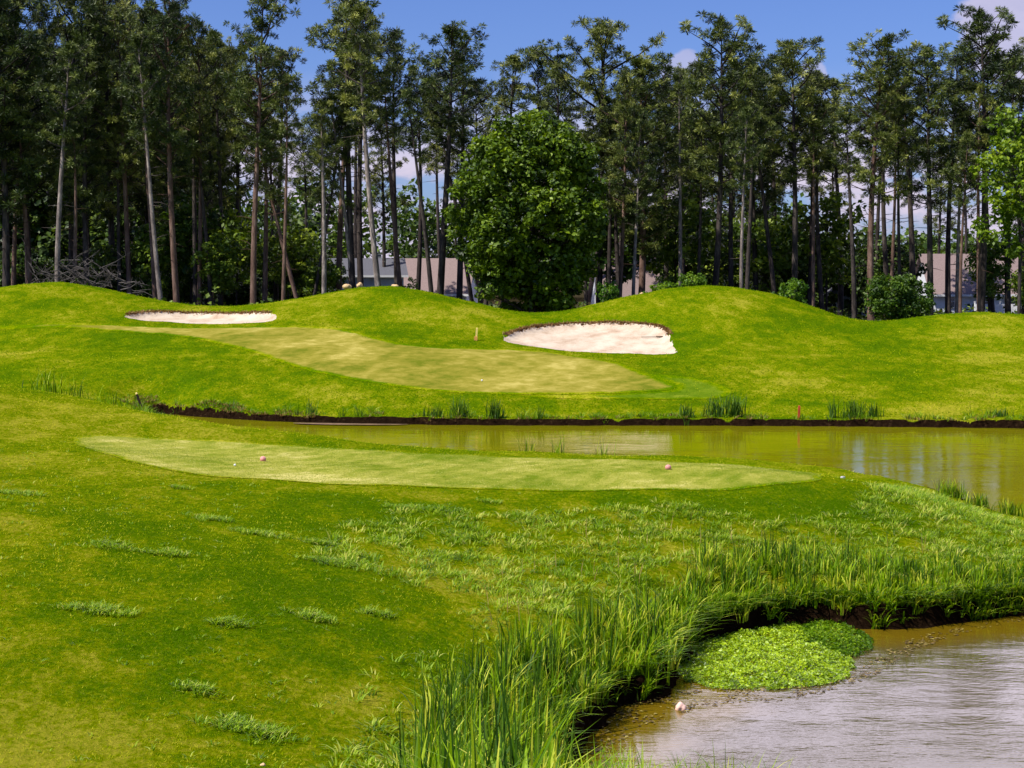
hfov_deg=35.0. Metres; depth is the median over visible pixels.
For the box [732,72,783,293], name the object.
pine tree
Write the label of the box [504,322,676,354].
sand bunker
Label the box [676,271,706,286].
shrub
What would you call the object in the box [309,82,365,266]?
pine tree
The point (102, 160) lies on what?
pine tree
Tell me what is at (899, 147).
pine tree
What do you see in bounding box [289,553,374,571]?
grass tuft
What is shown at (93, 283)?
dead branches
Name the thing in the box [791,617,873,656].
creeping plant
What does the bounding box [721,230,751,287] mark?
understory tree
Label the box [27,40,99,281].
pine tree
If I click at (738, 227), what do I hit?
understory tree
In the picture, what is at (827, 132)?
pine tree
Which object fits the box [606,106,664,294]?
pine tree
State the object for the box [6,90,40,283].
pine tree
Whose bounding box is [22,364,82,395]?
reed clump
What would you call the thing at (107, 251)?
understory tree
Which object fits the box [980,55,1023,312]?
pine tree
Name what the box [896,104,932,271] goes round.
pine tree
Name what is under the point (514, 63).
pine tree
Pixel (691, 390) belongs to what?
mown fringe
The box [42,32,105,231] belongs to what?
pine tree
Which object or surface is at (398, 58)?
pine tree
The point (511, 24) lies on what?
sky
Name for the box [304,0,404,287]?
pine tree
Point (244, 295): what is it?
understory tree
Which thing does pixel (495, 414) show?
reed clump
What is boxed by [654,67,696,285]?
pine tree
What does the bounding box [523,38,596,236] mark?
pine tree
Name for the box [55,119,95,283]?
pine tree
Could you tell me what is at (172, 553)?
grass tuft
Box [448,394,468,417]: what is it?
reed clump
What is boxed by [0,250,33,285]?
understory tree
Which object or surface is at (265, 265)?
pine tree
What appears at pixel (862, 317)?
undergrowth
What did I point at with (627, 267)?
sapling
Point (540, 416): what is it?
reed clump
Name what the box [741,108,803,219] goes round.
pine tree
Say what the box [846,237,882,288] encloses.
understory tree
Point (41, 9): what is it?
pine tree
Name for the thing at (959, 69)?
pine tree
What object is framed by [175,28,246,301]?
pine tree
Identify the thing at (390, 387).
mound grass
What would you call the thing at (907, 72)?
pine tree
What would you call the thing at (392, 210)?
pine tree
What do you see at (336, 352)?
putting green
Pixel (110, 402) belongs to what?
reed clump
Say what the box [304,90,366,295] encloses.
pine tree
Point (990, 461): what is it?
pond water
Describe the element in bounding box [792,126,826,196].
pine tree
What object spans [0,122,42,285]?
pine tree
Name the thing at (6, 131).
pine tree
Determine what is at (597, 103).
pine tree
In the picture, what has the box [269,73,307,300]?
pine tree
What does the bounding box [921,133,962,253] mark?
pine tree
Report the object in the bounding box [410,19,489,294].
pine tree
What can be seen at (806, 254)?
understory tree
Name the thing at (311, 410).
reed clump
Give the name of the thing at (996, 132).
pine tree
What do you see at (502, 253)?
round tree
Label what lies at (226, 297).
understory tree
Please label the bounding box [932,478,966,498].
reed clump
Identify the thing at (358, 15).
pine tree
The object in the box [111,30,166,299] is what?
pine tree
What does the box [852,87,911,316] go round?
pine tree
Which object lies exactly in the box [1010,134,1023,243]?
pine tree
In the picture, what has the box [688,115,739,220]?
pine tree
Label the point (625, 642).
tall sedge
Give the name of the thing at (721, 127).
pine tree
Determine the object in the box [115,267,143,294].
understory tree
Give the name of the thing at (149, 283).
understory tree
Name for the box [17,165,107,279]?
understory tree
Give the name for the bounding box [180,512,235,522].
grass tuft
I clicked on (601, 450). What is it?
reed clump
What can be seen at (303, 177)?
pine tree
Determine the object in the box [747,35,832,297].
pine tree
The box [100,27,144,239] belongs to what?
pine tree
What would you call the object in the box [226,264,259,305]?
understory tree
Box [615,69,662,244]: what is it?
pine tree
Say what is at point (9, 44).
pine tree
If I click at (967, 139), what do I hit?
pine tree
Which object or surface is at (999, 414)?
reed clump
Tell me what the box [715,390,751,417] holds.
reed clump
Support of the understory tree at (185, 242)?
on the ground at (700, 322)
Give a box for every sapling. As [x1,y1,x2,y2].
[121,223,178,294]
[158,198,227,303]
[189,232,249,305]
[202,209,262,305]
[249,215,321,299]
[300,246,343,295]
[402,277,418,289]
[567,176,656,283]
[624,180,716,285]
[737,202,811,292]
[782,191,867,311]
[963,236,1015,310]
[1006,257,1023,306]
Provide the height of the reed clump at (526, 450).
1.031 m
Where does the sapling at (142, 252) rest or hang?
on the ground at (700, 322)
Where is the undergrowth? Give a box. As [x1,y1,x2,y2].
[73,278,1016,320]
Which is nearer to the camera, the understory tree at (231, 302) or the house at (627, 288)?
the understory tree at (231, 302)
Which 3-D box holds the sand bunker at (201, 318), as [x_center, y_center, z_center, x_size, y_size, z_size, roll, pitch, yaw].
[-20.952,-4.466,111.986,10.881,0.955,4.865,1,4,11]
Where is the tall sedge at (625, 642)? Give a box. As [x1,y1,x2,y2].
[352,532,1023,767]
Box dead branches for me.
[24,249,159,299]
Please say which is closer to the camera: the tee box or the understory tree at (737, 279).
the tee box
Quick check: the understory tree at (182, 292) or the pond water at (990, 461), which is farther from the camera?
the understory tree at (182, 292)
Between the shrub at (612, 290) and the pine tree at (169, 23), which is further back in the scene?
the pine tree at (169, 23)
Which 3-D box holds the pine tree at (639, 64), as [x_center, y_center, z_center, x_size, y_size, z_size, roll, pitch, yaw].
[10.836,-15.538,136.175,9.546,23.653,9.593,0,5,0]
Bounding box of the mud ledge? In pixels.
[298,423,399,424]
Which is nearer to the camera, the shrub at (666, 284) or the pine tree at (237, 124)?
the shrub at (666, 284)
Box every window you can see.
[951,296,954,307]
[1004,296,1015,307]
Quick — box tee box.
[73,435,822,490]
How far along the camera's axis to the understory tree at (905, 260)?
162.86 m
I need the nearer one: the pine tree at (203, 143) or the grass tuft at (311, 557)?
the grass tuft at (311, 557)
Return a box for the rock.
[342,284,351,289]
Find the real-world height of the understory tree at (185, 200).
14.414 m
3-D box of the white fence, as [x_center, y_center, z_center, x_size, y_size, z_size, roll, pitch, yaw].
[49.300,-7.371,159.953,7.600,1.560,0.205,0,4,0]
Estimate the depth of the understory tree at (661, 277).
158.63 m
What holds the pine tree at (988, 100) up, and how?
on the ground at (700, 322)
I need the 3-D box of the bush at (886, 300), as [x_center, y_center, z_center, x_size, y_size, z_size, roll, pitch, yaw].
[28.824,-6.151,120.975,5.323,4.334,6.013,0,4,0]
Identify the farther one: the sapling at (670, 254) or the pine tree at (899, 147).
the sapling at (670, 254)
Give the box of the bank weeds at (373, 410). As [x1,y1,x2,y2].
[118,392,1023,422]
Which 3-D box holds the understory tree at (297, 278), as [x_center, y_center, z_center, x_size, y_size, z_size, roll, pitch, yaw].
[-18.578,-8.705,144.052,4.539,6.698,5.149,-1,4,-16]
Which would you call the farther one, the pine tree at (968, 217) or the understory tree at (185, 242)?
the pine tree at (968, 217)
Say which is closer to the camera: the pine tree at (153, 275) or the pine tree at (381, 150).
the pine tree at (153, 275)
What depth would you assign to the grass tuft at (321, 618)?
26.29 m
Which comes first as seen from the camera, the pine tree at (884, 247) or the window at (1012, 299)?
the pine tree at (884, 247)
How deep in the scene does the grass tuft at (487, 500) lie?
38.73 m
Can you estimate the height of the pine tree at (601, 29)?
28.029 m
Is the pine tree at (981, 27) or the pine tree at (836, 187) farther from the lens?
the pine tree at (836, 187)
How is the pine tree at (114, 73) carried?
on the ground at (700, 322)
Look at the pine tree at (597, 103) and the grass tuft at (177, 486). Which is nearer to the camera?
the grass tuft at (177, 486)
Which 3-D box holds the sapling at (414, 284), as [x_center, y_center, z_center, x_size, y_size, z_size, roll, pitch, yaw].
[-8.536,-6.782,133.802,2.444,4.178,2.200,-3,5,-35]
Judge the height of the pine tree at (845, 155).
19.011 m
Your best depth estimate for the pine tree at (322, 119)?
128.77 m
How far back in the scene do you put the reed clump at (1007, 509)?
47.90 m
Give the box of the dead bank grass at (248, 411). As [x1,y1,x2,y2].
[120,395,1023,421]
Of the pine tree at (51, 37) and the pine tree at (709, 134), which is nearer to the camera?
the pine tree at (709, 134)
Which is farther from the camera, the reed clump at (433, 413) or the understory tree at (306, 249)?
the understory tree at (306, 249)
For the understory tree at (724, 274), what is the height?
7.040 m
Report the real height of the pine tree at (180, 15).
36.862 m
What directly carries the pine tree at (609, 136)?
on the ground at (700, 322)
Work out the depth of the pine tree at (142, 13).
145.71 m
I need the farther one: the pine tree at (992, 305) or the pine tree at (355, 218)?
the pine tree at (355, 218)
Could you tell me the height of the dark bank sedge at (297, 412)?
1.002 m
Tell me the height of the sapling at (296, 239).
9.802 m
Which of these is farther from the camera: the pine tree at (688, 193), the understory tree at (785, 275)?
the pine tree at (688, 193)
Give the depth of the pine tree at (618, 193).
190.25 m
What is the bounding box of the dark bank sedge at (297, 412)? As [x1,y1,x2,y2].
[148,400,855,425]
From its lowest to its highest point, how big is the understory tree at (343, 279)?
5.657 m
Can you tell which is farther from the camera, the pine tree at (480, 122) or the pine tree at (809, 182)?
the pine tree at (480, 122)
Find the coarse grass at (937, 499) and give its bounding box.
[305,481,1023,767]
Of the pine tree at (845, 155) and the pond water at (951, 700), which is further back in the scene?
the pine tree at (845, 155)
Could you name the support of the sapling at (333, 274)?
on the ground at (700, 322)
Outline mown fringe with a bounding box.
[530,375,731,398]
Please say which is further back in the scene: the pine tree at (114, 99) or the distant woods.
the distant woods
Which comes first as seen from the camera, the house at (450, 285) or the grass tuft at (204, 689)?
the grass tuft at (204, 689)
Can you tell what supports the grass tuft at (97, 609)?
on the ground at (700, 322)
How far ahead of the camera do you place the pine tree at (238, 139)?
148.98 m
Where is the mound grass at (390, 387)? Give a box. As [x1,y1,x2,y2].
[0,281,1023,418]
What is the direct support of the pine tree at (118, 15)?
on the ground at (700, 322)
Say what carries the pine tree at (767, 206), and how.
on the ground at (700, 322)
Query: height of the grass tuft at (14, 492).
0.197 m
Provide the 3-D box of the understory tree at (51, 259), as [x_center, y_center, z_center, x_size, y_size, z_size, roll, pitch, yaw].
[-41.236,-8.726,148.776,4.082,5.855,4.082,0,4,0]
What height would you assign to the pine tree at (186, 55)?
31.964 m
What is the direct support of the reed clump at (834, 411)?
on the ground at (700, 322)
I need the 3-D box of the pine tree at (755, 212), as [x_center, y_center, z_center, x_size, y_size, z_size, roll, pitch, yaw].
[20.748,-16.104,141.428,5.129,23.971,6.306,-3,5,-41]
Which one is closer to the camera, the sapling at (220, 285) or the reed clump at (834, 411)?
the reed clump at (834, 411)
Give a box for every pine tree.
[0,0,48,286]
[0,0,79,283]
[0,1,33,195]
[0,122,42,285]
[1,8,30,95]
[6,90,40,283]
[23,0,62,172]
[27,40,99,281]
[28,0,114,282]
[32,19,75,185]
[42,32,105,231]
[45,0,137,285]
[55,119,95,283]
[57,33,112,274]
[60,0,160,272]
[73,3,157,292]
[85,0,116,259]
[88,71,133,241]
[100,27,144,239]
[100,86,139,291]
[108,0,149,243]
[108,0,183,296]
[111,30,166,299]
[116,7,180,227]
[122,70,166,298]
[133,0,201,302]
[143,13,184,300]
[160,0,199,194]
[162,62,215,304]
[165,14,230,304]
[170,35,215,196]
[172,32,242,305]
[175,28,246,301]
[176,56,205,188]
[180,47,238,305]
[183,127,224,305]
[212,0,302,303]
[213,34,267,304]
[217,49,257,226]
[226,73,298,298]
[234,110,291,301]
[248,45,290,236]
[253,46,306,301]
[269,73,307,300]
[288,112,327,248]
[294,104,341,252]
[301,100,345,293]
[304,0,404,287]
[304,31,373,289]
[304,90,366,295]
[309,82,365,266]
[319,0,404,286]
[324,4,404,285]
[328,52,375,257]
[351,108,410,266]
[366,28,426,283]
[368,64,405,285]
[387,86,444,292]
[391,50,444,289]
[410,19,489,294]
[415,90,458,257]
[416,35,504,299]
[418,68,473,301]
[440,139,467,247]
[447,81,506,303]
[474,52,548,302]
[498,44,573,266]
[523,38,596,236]
[529,15,666,302]
[553,104,578,131]
[575,128,604,305]
[576,85,623,302]
[581,113,632,292]
[586,91,624,293]
[588,55,695,293]
[594,65,660,297]
[604,99,635,255]
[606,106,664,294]
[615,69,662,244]
[635,51,690,280]
[645,83,677,258]
[649,61,712,274]
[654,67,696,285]
[661,125,708,212]
[667,136,715,230]
[672,67,729,276]
[677,9,762,285]
[688,108,718,274]
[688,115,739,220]
[692,31,781,286]
[705,78,748,226]
[709,63,790,290]
[722,105,768,287]
[727,102,779,288]
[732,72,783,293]
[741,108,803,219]
[746,51,814,228]
[746,65,789,226]
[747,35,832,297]
[777,67,853,304]
[785,70,849,309]
[790,84,835,305]
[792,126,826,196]
[803,137,859,227]
[815,77,864,314]
[824,102,872,318]
[837,28,924,320]
[850,55,915,281]
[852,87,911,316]
[873,42,979,315]
[875,51,949,316]
[879,99,911,291]
[885,87,913,298]
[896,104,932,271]
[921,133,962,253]
[923,49,973,313]
[935,3,1023,311]
[941,103,975,312]
[944,113,981,252]
[945,25,1023,312]
[945,130,990,312]
[956,82,998,311]
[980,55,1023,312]
[988,102,1023,310]
[997,37,1023,313]
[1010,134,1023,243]
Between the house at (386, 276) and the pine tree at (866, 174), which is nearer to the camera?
the pine tree at (866, 174)
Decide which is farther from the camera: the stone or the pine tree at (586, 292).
the pine tree at (586, 292)
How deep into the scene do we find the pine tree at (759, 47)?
139.64 m
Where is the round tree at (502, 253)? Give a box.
[439,108,609,312]
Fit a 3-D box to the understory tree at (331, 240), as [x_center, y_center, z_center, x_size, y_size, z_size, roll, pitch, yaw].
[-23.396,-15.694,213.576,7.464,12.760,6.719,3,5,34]
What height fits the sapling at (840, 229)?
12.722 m
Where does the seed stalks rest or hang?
on the ground at (700, 322)
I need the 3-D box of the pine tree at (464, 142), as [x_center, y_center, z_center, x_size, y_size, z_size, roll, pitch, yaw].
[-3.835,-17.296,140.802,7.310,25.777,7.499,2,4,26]
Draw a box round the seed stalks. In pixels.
[484,503,946,621]
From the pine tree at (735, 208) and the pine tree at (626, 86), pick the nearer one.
the pine tree at (626, 86)
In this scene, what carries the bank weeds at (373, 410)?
on the ground at (700, 322)
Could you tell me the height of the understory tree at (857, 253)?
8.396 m
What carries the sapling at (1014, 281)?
on the ground at (700, 322)
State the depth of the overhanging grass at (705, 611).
33.99 m
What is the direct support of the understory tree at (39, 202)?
on the ground at (700, 322)
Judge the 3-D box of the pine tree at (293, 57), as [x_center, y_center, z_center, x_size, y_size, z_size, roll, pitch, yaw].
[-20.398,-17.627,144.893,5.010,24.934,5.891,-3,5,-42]
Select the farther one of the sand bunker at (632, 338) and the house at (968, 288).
the house at (968, 288)
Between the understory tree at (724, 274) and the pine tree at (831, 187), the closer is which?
the understory tree at (724, 274)
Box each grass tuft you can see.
[0,488,44,496]
[51,598,141,616]
[80,538,137,551]
[135,546,191,557]
[168,483,192,489]
[170,678,223,697]
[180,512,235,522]
[184,710,308,744]
[204,615,253,628]
[228,526,293,539]
[278,606,345,623]
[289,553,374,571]
[299,536,342,546]
[355,605,396,619]
[382,501,429,510]
[473,497,502,504]
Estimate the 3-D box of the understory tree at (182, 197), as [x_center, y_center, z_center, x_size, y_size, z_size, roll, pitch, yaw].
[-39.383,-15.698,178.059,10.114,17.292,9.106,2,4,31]
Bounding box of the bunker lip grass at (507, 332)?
[125,309,672,335]
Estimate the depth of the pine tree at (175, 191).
174.90 m
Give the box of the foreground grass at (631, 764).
[475,735,807,767]
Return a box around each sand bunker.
[125,312,275,323]
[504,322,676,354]
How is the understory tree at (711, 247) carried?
on the ground at (700, 322)
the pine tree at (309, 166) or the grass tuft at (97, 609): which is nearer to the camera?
the grass tuft at (97, 609)
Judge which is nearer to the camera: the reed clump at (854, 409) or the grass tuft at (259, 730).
the grass tuft at (259, 730)
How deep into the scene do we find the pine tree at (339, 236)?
138.31 m
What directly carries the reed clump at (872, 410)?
on the ground at (700, 322)
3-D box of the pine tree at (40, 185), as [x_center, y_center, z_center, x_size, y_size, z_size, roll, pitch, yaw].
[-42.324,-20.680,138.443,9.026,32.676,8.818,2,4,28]
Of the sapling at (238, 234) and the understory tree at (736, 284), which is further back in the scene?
the understory tree at (736, 284)
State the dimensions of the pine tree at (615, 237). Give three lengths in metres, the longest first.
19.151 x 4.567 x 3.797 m
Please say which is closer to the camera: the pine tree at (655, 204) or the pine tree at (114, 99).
the pine tree at (114, 99)
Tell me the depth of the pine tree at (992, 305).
139.66 m
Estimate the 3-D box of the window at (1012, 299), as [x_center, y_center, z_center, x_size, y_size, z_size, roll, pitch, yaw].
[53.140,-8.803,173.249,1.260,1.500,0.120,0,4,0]
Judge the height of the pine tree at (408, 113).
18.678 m
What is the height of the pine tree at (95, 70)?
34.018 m
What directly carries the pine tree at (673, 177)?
on the ground at (700, 322)
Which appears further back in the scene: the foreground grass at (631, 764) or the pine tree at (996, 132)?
the pine tree at (996, 132)
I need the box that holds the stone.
[675,702,685,710]
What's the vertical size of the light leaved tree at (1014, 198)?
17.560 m
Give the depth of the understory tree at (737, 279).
153.14 m
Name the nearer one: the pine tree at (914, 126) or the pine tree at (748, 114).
the pine tree at (748, 114)
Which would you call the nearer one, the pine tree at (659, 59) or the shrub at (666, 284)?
the shrub at (666, 284)
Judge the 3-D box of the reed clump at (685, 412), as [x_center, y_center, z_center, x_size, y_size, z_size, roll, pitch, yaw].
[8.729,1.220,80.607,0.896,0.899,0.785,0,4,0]
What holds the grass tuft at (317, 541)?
on the ground at (700, 322)
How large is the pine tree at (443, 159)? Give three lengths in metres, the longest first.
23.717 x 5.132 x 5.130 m
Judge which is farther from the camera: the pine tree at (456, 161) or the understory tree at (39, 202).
the pine tree at (456, 161)
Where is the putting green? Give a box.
[0,323,676,393]
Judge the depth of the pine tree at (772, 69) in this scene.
147.56 m
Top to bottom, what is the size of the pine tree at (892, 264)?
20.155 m
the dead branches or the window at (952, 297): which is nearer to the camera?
the dead branches
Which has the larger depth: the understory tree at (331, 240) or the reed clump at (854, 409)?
the understory tree at (331, 240)
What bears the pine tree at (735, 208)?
on the ground at (700, 322)
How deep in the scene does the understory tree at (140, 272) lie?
148.76 m
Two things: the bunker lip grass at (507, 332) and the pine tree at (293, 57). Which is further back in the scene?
the pine tree at (293, 57)
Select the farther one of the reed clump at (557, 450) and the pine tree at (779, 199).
the pine tree at (779, 199)
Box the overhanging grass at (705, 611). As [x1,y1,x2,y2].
[525,574,1023,766]
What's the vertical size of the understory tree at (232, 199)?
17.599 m
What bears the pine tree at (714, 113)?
on the ground at (700, 322)
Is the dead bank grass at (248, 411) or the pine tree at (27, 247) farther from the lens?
the pine tree at (27, 247)
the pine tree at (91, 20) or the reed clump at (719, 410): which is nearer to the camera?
the reed clump at (719, 410)
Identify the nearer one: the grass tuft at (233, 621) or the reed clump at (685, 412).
the grass tuft at (233, 621)
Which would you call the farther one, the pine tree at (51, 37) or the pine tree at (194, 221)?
the pine tree at (51, 37)
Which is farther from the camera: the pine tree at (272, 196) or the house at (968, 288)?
the house at (968, 288)
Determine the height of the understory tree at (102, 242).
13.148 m
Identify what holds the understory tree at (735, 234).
on the ground at (700, 322)
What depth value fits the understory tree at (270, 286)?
156.82 m
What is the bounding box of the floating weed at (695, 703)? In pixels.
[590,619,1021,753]
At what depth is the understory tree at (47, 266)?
145.02 m
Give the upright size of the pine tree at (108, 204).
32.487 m
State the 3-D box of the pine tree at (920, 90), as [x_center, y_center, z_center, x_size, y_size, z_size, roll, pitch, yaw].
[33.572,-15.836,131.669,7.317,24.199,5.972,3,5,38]
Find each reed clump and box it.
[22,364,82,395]
[60,379,100,399]
[84,388,135,409]
[306,399,318,415]
[419,405,447,416]
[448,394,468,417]
[480,398,504,418]
[517,434,536,451]
[533,406,545,418]
[550,438,565,452]
[591,437,616,455]
[679,402,694,417]
[703,393,728,416]
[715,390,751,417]
[826,393,840,417]
[838,398,872,417]
[867,404,883,416]
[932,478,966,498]
[956,489,989,508]
[985,406,1013,416]
[988,496,1023,516]
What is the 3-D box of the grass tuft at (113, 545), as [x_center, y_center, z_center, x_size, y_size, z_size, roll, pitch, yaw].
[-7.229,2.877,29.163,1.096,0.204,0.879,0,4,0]
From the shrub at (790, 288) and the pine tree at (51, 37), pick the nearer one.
the shrub at (790, 288)
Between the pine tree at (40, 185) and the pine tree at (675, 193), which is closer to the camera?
the pine tree at (40, 185)
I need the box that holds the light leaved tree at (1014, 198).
[968,104,1023,313]
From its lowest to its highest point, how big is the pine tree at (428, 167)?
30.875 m
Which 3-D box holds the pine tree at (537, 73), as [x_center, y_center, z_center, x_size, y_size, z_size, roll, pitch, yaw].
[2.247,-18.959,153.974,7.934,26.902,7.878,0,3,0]
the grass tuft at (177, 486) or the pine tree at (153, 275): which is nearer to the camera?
the grass tuft at (177, 486)
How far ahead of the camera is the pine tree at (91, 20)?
135.23 m
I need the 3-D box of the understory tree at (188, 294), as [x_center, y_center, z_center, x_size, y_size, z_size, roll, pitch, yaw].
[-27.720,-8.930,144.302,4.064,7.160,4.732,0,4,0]
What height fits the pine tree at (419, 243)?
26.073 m
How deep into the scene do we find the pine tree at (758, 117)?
131.08 m
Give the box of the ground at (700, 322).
[0,282,1023,767]
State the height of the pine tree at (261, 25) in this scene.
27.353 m
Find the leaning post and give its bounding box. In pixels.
[135,393,142,407]
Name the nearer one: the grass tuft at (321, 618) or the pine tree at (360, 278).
the grass tuft at (321, 618)
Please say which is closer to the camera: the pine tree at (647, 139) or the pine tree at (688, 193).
the pine tree at (688, 193)
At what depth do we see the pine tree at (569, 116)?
208.50 m
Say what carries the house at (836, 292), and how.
on the ground at (700, 322)
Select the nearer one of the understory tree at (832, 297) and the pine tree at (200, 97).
the pine tree at (200, 97)
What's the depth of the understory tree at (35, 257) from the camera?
144.13 m
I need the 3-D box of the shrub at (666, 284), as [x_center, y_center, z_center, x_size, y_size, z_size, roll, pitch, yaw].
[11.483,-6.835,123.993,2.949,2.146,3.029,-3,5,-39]
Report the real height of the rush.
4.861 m
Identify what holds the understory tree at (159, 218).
on the ground at (700, 322)
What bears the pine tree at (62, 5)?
on the ground at (700, 322)
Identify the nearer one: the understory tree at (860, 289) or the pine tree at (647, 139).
the understory tree at (860, 289)
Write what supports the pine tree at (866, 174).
on the ground at (700, 322)
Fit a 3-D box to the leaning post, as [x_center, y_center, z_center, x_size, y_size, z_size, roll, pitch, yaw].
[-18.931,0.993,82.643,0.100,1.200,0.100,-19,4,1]
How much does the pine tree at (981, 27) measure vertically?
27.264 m
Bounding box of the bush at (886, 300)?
[864,272,936,320]
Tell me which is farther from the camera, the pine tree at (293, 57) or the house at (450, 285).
the house at (450, 285)
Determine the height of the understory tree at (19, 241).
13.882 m
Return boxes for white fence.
[974,301,1016,313]
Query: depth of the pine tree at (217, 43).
149.00 m
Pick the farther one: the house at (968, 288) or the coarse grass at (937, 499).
the house at (968, 288)
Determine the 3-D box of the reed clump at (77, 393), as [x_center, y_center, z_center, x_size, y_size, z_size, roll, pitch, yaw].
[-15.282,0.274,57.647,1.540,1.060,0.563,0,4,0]
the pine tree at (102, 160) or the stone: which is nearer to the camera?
the stone
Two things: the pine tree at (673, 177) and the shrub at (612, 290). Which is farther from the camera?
the pine tree at (673, 177)
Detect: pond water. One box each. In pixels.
[166,414,1023,517]
[572,616,1023,767]
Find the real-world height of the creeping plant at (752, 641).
0.316 m
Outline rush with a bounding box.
[386,525,1021,767]
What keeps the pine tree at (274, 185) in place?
on the ground at (700, 322)
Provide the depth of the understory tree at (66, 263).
141.93 m
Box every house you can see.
[328,254,407,291]
[404,258,481,302]
[588,259,677,303]
[816,284,866,315]
[916,254,1021,312]
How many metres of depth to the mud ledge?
80.11 m
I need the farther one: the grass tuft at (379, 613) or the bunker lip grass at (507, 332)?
the bunker lip grass at (507, 332)
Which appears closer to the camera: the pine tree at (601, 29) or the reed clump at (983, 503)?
the reed clump at (983, 503)
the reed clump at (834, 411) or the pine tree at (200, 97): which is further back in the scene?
the pine tree at (200, 97)
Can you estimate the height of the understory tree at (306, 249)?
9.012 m
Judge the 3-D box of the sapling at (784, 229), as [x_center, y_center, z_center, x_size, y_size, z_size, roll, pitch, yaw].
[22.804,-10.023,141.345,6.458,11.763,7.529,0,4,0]
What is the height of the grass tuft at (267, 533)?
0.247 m
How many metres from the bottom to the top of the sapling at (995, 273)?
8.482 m
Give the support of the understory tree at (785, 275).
on the ground at (700, 322)
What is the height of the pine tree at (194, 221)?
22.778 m
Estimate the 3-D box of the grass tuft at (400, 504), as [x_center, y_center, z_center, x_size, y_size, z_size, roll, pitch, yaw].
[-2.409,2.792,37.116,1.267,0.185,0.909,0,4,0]
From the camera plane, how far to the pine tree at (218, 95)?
141.36 m
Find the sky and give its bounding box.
[19,0,1023,257]
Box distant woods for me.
[223,173,1018,298]
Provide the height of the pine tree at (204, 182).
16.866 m
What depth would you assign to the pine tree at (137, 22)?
155.85 m
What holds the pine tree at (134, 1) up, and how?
on the ground at (700, 322)
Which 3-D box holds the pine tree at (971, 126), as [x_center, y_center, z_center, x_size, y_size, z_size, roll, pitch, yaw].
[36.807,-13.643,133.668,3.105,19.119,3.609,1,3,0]
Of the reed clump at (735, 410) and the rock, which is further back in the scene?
the rock
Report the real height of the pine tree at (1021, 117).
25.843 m
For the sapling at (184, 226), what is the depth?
140.68 m
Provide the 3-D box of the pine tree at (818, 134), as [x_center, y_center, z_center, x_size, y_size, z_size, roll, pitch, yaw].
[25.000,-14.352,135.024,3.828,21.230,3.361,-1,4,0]
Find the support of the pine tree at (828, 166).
on the ground at (700, 322)
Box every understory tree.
[0,155,82,276]
[0,183,44,277]
[0,242,50,286]
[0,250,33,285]
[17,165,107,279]
[19,258,54,282]
[48,257,64,276]
[51,254,92,283]
[77,243,135,292]
[89,186,180,295]
[107,196,170,270]
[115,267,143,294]
[124,249,161,295]
[139,276,167,297]
[162,179,187,217]
[162,192,224,303]
[163,272,189,302]
[177,172,252,243]
[177,209,230,270]
[179,251,217,304]
[181,247,234,305]
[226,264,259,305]
[228,260,261,305]
[244,246,286,303]
[276,248,320,299]
[293,245,318,264]
[310,217,347,257]
[327,259,348,290]
[647,257,688,287]
[655,208,736,285]
[691,254,727,285]
[701,216,746,283]
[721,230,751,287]
[733,218,764,250]
[734,256,761,289]
[749,243,807,298]
[750,237,815,295]
[801,238,849,310]
[836,245,865,284]
[837,255,882,314]
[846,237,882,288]
[865,234,926,310]
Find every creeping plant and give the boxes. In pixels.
[676,621,856,689]
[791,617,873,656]
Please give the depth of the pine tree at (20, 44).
132.19 m
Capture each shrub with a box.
[594,279,619,301]
[638,280,680,292]
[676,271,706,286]
[771,277,809,303]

